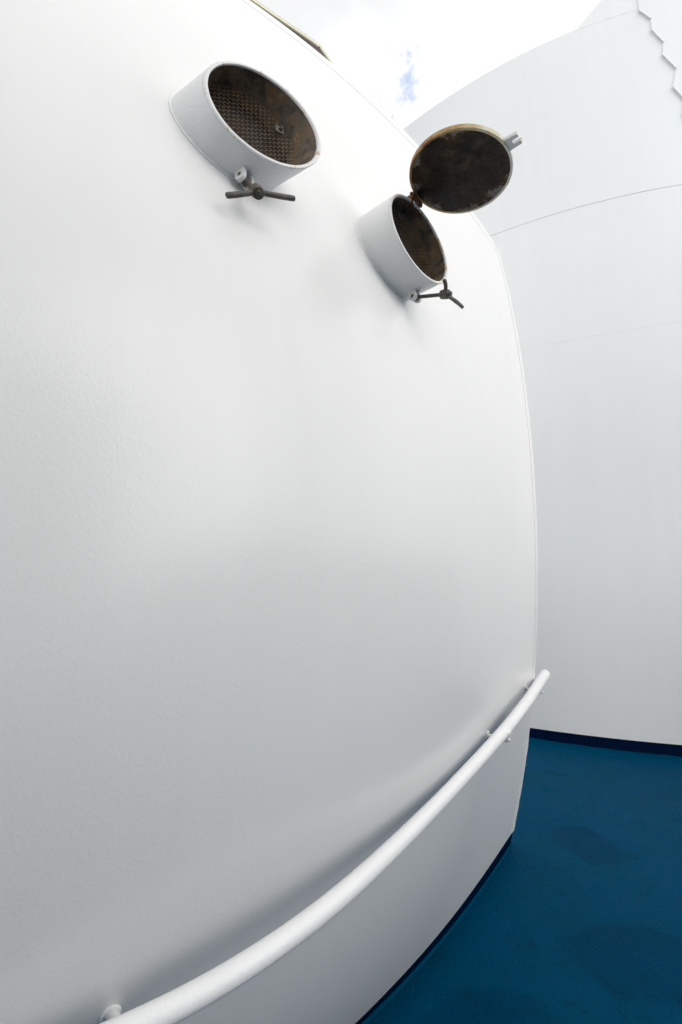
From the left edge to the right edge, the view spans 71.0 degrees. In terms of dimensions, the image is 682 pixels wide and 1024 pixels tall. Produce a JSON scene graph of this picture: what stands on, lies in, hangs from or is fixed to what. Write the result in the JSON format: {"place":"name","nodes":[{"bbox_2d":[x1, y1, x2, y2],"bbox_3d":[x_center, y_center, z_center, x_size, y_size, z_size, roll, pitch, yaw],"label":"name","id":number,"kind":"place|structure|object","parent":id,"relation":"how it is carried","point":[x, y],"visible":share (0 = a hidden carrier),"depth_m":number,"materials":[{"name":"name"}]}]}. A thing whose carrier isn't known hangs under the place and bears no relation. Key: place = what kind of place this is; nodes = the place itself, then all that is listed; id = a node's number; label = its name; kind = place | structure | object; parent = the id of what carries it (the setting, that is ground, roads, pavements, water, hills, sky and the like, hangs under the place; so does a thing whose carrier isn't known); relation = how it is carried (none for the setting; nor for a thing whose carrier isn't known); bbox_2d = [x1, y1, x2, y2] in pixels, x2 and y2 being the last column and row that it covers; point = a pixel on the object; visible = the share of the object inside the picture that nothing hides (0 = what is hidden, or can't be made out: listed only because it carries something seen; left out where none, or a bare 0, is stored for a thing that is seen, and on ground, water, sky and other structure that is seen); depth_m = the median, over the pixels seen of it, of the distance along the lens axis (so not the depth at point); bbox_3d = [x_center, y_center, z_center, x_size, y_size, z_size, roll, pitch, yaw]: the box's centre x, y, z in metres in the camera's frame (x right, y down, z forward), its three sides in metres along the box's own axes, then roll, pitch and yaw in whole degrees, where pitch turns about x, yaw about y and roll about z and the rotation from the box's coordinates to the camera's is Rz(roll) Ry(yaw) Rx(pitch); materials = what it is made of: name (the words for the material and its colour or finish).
{"place":"outdoors","nodes":[
{"label":"outdoors","id":0,"kind":"place"},
{"bbox_2d":[257,0,600,128],"label":"sky","id":1,"kind":"structure","parent":0,"point":[408,56],"materials":[{"name":"white"}]},
{"bbox_2d":[367,742,681,1023],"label":"deck","id":2,"kind":"structure","parent":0,"point":[573,914],"depth_m":2.51,"materials":[{"name":"blue paint"}]},
{"bbox_2d":[0,0,537,1023],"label":"curved bulkhead","id":3,"kind":"object","parent":2,"relation":"on","point":[268,580],"visible":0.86,"depth_m":1.09,"materials":[{"name":"white paint"}]},
{"bbox_2d":[168,61,320,200],"bbox_3d":[-0.285,-1.035,1.391,0.414,0.528,0.250,8,-13,-34],"label":"ventilation pipe","id":4,"kind":"object","parent":3,"relation":"attached to","point":[253,132],"visible":0.99,"depth_m":1.39,"materials":[{"name":"white metal"}]},
{"bbox_2d":[250,0,333,63],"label":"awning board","id":5,"kind":"object","parent":3,"relation":"on","point":[315,45],"visible":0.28,"depth_m":2.65,"materials":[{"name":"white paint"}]},
{"bbox_2d":[99,670,549,1023],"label":"handrail","id":6,"kind":"object","parent":3,"relation":"attached to","point":[196,994],"visible":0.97,"depth_m":0.97,"materials":[{"name":"white metal"}]},
{"bbox_2d":[355,123,521,308],"bbox_3d":[0.383,-1.065,1.808,0.633,0.517,0.393,-8,-14,37],"label":"ventilation pipe","id":7,"kind":"object","parent":3,"relation":"attached to","point":[460,168],"visible":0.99,"depth_m":1.80,"materials":[{"name":"metal"}]},
{"bbox_2d":[403,0,681,761],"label":"funnel casing","id":8,"kind":"object","parent":2,"relation":"on","point":[579,217],"visible":0.53,"depth_m":6.42,"materials":[{"name":"white paint"}]},
{"bbox_2d":[637,0,681,97],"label":"stepped shroud","id":9,"kind":"object","parent":8,"relation":"attached to","point":[664,17],"visible":1,"depth_m":6.61,"materials":[{"name":"white paint"}]}
]}

